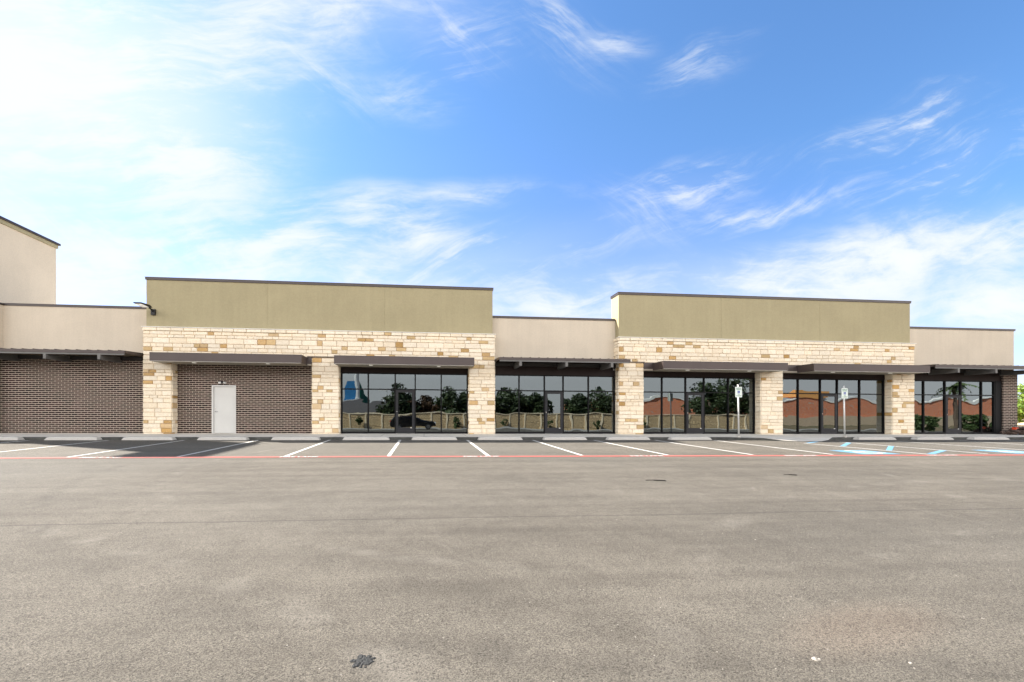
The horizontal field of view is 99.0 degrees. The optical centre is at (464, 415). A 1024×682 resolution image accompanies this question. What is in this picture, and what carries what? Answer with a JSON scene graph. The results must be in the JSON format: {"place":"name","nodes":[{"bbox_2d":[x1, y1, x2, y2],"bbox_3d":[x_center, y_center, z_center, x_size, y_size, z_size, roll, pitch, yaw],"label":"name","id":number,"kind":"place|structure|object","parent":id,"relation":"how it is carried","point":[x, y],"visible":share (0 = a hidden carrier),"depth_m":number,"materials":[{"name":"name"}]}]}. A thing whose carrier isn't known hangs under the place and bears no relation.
{"place":"outdoors","nodes":[
{"label":"outdoors","id":0,"kind":"place"},
{"bbox_2d":[0,439,1023,681],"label":"parking lot","id":1,"kind":"structure","parent":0,"point":[101,559],"depth_m":3.78,"materials":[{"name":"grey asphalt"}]},
{"bbox_2d":[0,436,24,439],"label":"wheel stop","id":2,"kind":"object","parent":1,"relation":"on","point":[11,438],"visible":1,"depth_m":16.16,"materials":[{"name":"concrete"}]},
{"bbox_2d":[2,440,107,451],"bbox_3d":[-13.071,0.974,13.550,0.100,0.119,5.620,0,0,-6],"label":"parking line","id":3,"kind":"object","parent":1,"relation":"on","point":[51,446],"visible":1,"depth_m":13.79,"materials":[{"name":"white paint"}]},
{"bbox_2d":[44,436,101,439],"bbox_3d":[-14.770,0.846,16.466,1.860,0.139,0.298,0,0,-5],"label":"wheel stop","id":4,"kind":"object","parent":1,"relation":"on","point":[75,438],"visible":1,"depth_m":16.37,"materials":[{"name":"concrete"}]},
{"bbox_2d":[70,440,183,456],"bbox_3d":[-10.358,0.987,13.799,0.100,0.119,5.621,0,0,-6],"label":"parking line","id":5,"kind":"object","parent":1,"relation":"on","point":[125,448],"visible":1,"depth_m":13.31,"materials":[{"name":"white paint"}]},
{"bbox_2d":[122,436,176,439],"bbox_3d":[-12.082,0.858,16.715,1.860,0.139,0.297,0,0,-5],"label":"wheel stop","id":6,"kind":"object","parent":1,"relation":"on","point":[151,438],"visible":0.91,"depth_m":16.62,"materials":[{"name":"concrete"}]},
{"bbox_2d":[177,440,257,456],"bbox_3d":[-7.696,0.999,14.069,0.100,0.120,5.670,0,0,-6],"label":"parking line","id":7,"kind":"object","parent":1,"relation":"on","point":[216,448],"visible":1,"depth_m":13.18,"materials":[{"name":"white paint"}]},
{"bbox_2d":[197,436,249,439],"bbox_3d":[-9.373,0.871,16.966,1.860,0.139,0.298,0,0,-5],"label":"wheel stop","id":8,"kind":"object","parent":1,"relation":"on","point":[225,438],"visible":0.9,"depth_m":16.86,"materials":[{"name":"concrete"}]},
{"bbox_2d":[271,436,320,439],"bbox_3d":[-6.634,0.884,17.207,1.860,0.139,0.298,0,0,-5],"label":"wheel stop","id":9,"kind":"object","parent":1,"relation":"on","point":[298,438],"visible":0.9,"depth_m":17.10,"materials":[{"name":"concrete"}]},
{"bbox_2d":[285,440,329,455],"bbox_3d":[-5.015,1.010,14.341,0.100,0.121,5.720,0,0,-6],"label":"parking line","id":10,"kind":"object","parent":1,"relation":"on","point":[306,448],"visible":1,"depth_m":13.68,"materials":[{"name":"white paint"}]},
{"bbox_2d":[349,654,375,667],"bbox_3d":[-0.537,1.287,2.289,0.118,0.009,0.133,0,0,30],"label":"tar clump","id":11,"kind":"object","parent":1,"relation":"on","point":[365,660],"visible":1,"depth_m":2.29,"materials":[{"name":"grey asphalt"}]},
{"bbox_2d":[343,436,389,439],"bbox_3d":[-3.916,0.896,17.463,1.860,0.139,0.297,0,0,-6],"label":"wheel stop","id":12,"kind":"object","parent":1,"relation":"on","point":[368,438],"visible":0.91,"depth_m":17.36,"materials":[{"name":"concrete"}]},
{"bbox_2d":[387,440,400,455],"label":"parking line","id":13,"kind":"object","parent":1,"relation":"on","point":[393,449],"visible":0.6,"depth_m":13.54,"materials":[{"name":"white paint"}]},
{"bbox_2d":[412,436,456,439],"bbox_3d":[-1.207,0.909,17.706,1.860,0.139,0.298,0,0,-5],"label":"wheel stop","id":14,"kind":"object","parent":1,"relation":"on","point":[435,438],"visible":0.9,"depth_m":17.59,"materials":[{"name":"concrete"}]},
{"bbox_2d":[467,440,489,455],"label":"parking line","id":15,"kind":"object","parent":1,"relation":"on","point":[481,450],"visible":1,"depth_m":14.04,"materials":[{"name":"white paint"}]},
{"bbox_2d":[477,436,522,439],"bbox_3d":[1.482,0.921,17.956,1.860,0.139,0.298,0,0,-5],"label":"wheel stop","id":16,"kind":"object","parent":1,"relation":"on","point":[501,438],"visible":0.91,"depth_m":17.84,"materials":[{"name":"concrete"}]},
{"bbox_2d":[0,454,1023,458],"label":"fire lane stripe","id":17,"kind":"object","parent":1,"relation":"on","point":[497,456],"visible":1,"depth_m":11.77,"materials":[{"name":"red paint"}]},
{"bbox_2d":[23,437,1023,441],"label":"kerb","id":18,"kind":"structure","parent":1,"relation":"on","point":[270,438],"depth_m":18.20,"materials":[{"name":"grey concrete"}]},
{"bbox_2d":[533,440,580,454],"bbox_3d":[3.061,1.049,15.034,0.110,0.118,5.620,0,0,-5],"label":"parking line","id":19,"kind":"object","parent":1,"relation":"on","point":[558,448],"visible":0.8,"depth_m":14.23,"materials":[{"name":"white paint"}]},
{"bbox_2d":[542,436,586,439],"bbox_3d":[4.199,0.933,18.213,1.860,0.139,0.297,0,0,-5],"label":"wheel stop","id":20,"kind":"object","parent":1,"relation":"on","point":[565,438],"visible":0.89,"depth_m":18.09,"materials":[{"name":"concrete"}]},
{"bbox_2d":[606,436,649,439],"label":"wheel stop","id":21,"kind":"object","parent":1,"relation":"on","point":[628,438],"visible":0.89,"depth_m":18.34,"materials":[{"name":"concrete"}]},
{"bbox_2d":[595,440,666,454],"bbox_3d":[5.602,1.061,15.242,0.100,0.117,5.570,0,0,-5],"label":"parking line","id":22,"kind":"object","parent":1,"relation":"on","point":[631,447],"visible":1,"depth_m":14.58,"materials":[{"name":"white paint"}]},
{"bbox_2d":[668,436,711,439],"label":"wheel stop","id":23,"kind":"object","parent":1,"relation":"on","point":[690,438],"visible":1,"depth_m":18.60,"materials":[{"name":"concrete"}]},
{"bbox_2d":[656,440,752,454],"bbox_3d":[8.204,1.074,15.457,0.100,0.116,5.520,0,0,-5],"label":"parking line","id":24,"kind":"object","parent":1,"relation":"on","point":[710,448],"visible":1,"depth_m":14.58,"materials":[{"name":"white paint"}]},
{"bbox_2d":[715,440,826,453],"bbox_3d":[10.758,1.085,15.691,0.100,0.116,5.521,0,0,-4],"label":"parking line","id":25,"kind":"object","parent":1,"relation":"on","point":[775,447],"visible":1,"depth_m":15.11,"materials":[{"name":"white paint"}]},
{"bbox_2d":[830,450,895,453],"bbox_3d":[12.549,1.137,13.682,1.240,0.031,1.150,0,0,-5],"label":"wheelchair marking","id":26,"kind":"object","parent":1,"relation":"on","point":[862,452],"visible":1,"depth_m":13.59,"materials":[{"name":"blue paint"}]},
{"bbox_2d":[853,437,895,439],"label":"wheel stop","id":27,"kind":"object","parent":1,"relation":"on","point":[874,438],"visible":1,"depth_m":19.39,"materials":[{"name":"concrete"}]},
{"bbox_2d":[808,441,946,453],"bbox_3d":[14.767,1.109,15.678,2.032,0.097,4.747,0,0,-9],"label":"access aisle hatching","id":28,"kind":"object","parent":1,"relation":"on","point":[890,448],"visible":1,"depth_m":14.81,"materials":[{"name":"blue paint"}]},
{"bbox_2d":[911,437,953,439],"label":"wheel stop","id":29,"kind":"object","parent":1,"relation":"on","point":[931,438],"visible":1,"depth_m":19.65,"materials":[{"name":"concrete"}]},
{"bbox_2d":[967,437,1009,439],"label":"wheel stop","id":30,"kind":"object","parent":1,"relation":"on","point":[988,438],"visible":1,"depth_m":19.92,"materials":[{"name":"concrete"}]},
{"bbox_2d":[978,450,1023,453],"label":"wheelchair marking","id":31,"kind":"object","parent":1,"relation":"on","point":[1011,451],"visible":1,"depth_m":14.16,"materials":[{"name":"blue paint"}]},
{"bbox_2d":[0,277,1023,433],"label":"retail building","id":32,"kind":"structure","parent":0,"point":[313,357],"depth_m":20.28,"materials":[{"name":"stone"}]},
{"bbox_2d":[133,302,155,314],"bbox_3d":[-13.475,-4.549,18.425,0.300,0.330,1.137,0,0,-5],"label":"floodlight","id":33,"kind":"object","parent":32,"relation":"attached to","point":[144,305],"visible":1,"depth_m":18.37,"materials":[{"name":"black metal"}]},
{"bbox_2d":[212,385,235,432],"bbox_3d":[-10.768,-0.284,19.573,1.040,2.190,0.165,0,0,-5],"label":"door","id":34,"kind":"structure","parent":32,"relation":"in","point":[223,396],"depth_m":19.54,"materials":[{"name":"paint"}]},
{"bbox_2d":[396,390,414,432],"bbox_3d":[-2.730,-0.195,20.174,0.856,2.002,0.122,0,0,-5],"label":"door","id":35,"kind":"structure","parent":32,"relation":"in","point":[405,399],"depth_m":20.20,"materials":[{"name":"glass"}]},
{"bbox_2d":[545,392,562,432],"bbox_3d":[4.301,-0.163,20.821,0.856,2.002,0.122,0,0,-5],"label":"door","id":36,"kind":"structure","parent":32,"relation":"in","point":[553,400],"depth_m":20.84,"materials":[{"name":"glass"}]},
{"bbox_2d":[686,393,703,433],"bbox_3d":[11.401,-0.130,21.474,0.896,2.002,0.122,0,0,-5],"label":"door","id":37,"kind":"structure","parent":32,"relation":"in","point":[694,401],"depth_m":21.50,"materials":[{"name":"glass"}]},
{"bbox_2d":[821,394,836,433],"bbox_3d":[18.570,-0.097,22.134,0.876,2.002,0.122,0,0,-5],"label":"door","id":38,"kind":"structure","parent":32,"relation":"in","point":[828,401],"depth_m":22.16,"materials":[{"name":"glass"}]},
{"bbox_2d":[946,396,960,433],"bbox_3d":[25.613,-0.064,22.806,0.866,2.002,0.072,0,0,-5],"label":"door","id":39,"kind":"structure","parent":32,"relation":"in","point":[953,403],"depth_m":22.80,"materials":[{"name":"glass"}]},
{"bbox_2d":[0,433,1023,440],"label":"sidewalk","id":40,"kind":"structure","parent":0,"point":[805,437],"depth_m":19.23,"materials":[{"name":"concrete"}]},
{"bbox_2d":[735,384,741,436],"bbox_3d":[11.952,-0.210,18.975,0.304,2.320,0.150,-1,0,-5],"label":"parking sign","id":41,"kind":"object","parent":40,"relation":"on","point":[738,391],"visible":0.99,"depth_m":18.94,"materials":[{"name":"metal"}]},
{"bbox_2d":[841,386,847,437],"bbox_3d":[17.113,-0.190,19.600,0.304,2.320,0.150,-1,0,-5],"label":"parking sign","id":42,"kind":"object","parent":40,"relation":"on","point":[844,390],"visible":1,"depth_m":19.57,"materials":[{"name":"metal"}]},
{"bbox_2d":[0,0,1023,397],"label":"sky","id":43,"kind":"structure","parent":0,"point":[559,158],"materials":[{"name":"blue"}]},
{"bbox_2d":[1000,426,1023,434],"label":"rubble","id":44,"kind":"object","parent":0,"point":[1019,430],"visible":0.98,"depth_m":22.45,"materials":[{"name":"stone"}]},
{"bbox_3d":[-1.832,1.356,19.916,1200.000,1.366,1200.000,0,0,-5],"label":"ground","id":45,"kind":"structure","parent":0,"visible":0},
{"bbox_2d":[0,216,60,303],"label":"anchor store","id":46,"kind":"structure","parent":45,"relation":"on","point":[27,265],"depth_m":21.34,"materials":[{"name":"beige paint"}]},
{"bbox_2d":[1017,383,1023,422],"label":"tree","id":47,"kind":"object","parent":45,"relation":"on","point":[1020,408],"visible":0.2,"depth_m":29.59,"materials":[{"name":"green plant"}]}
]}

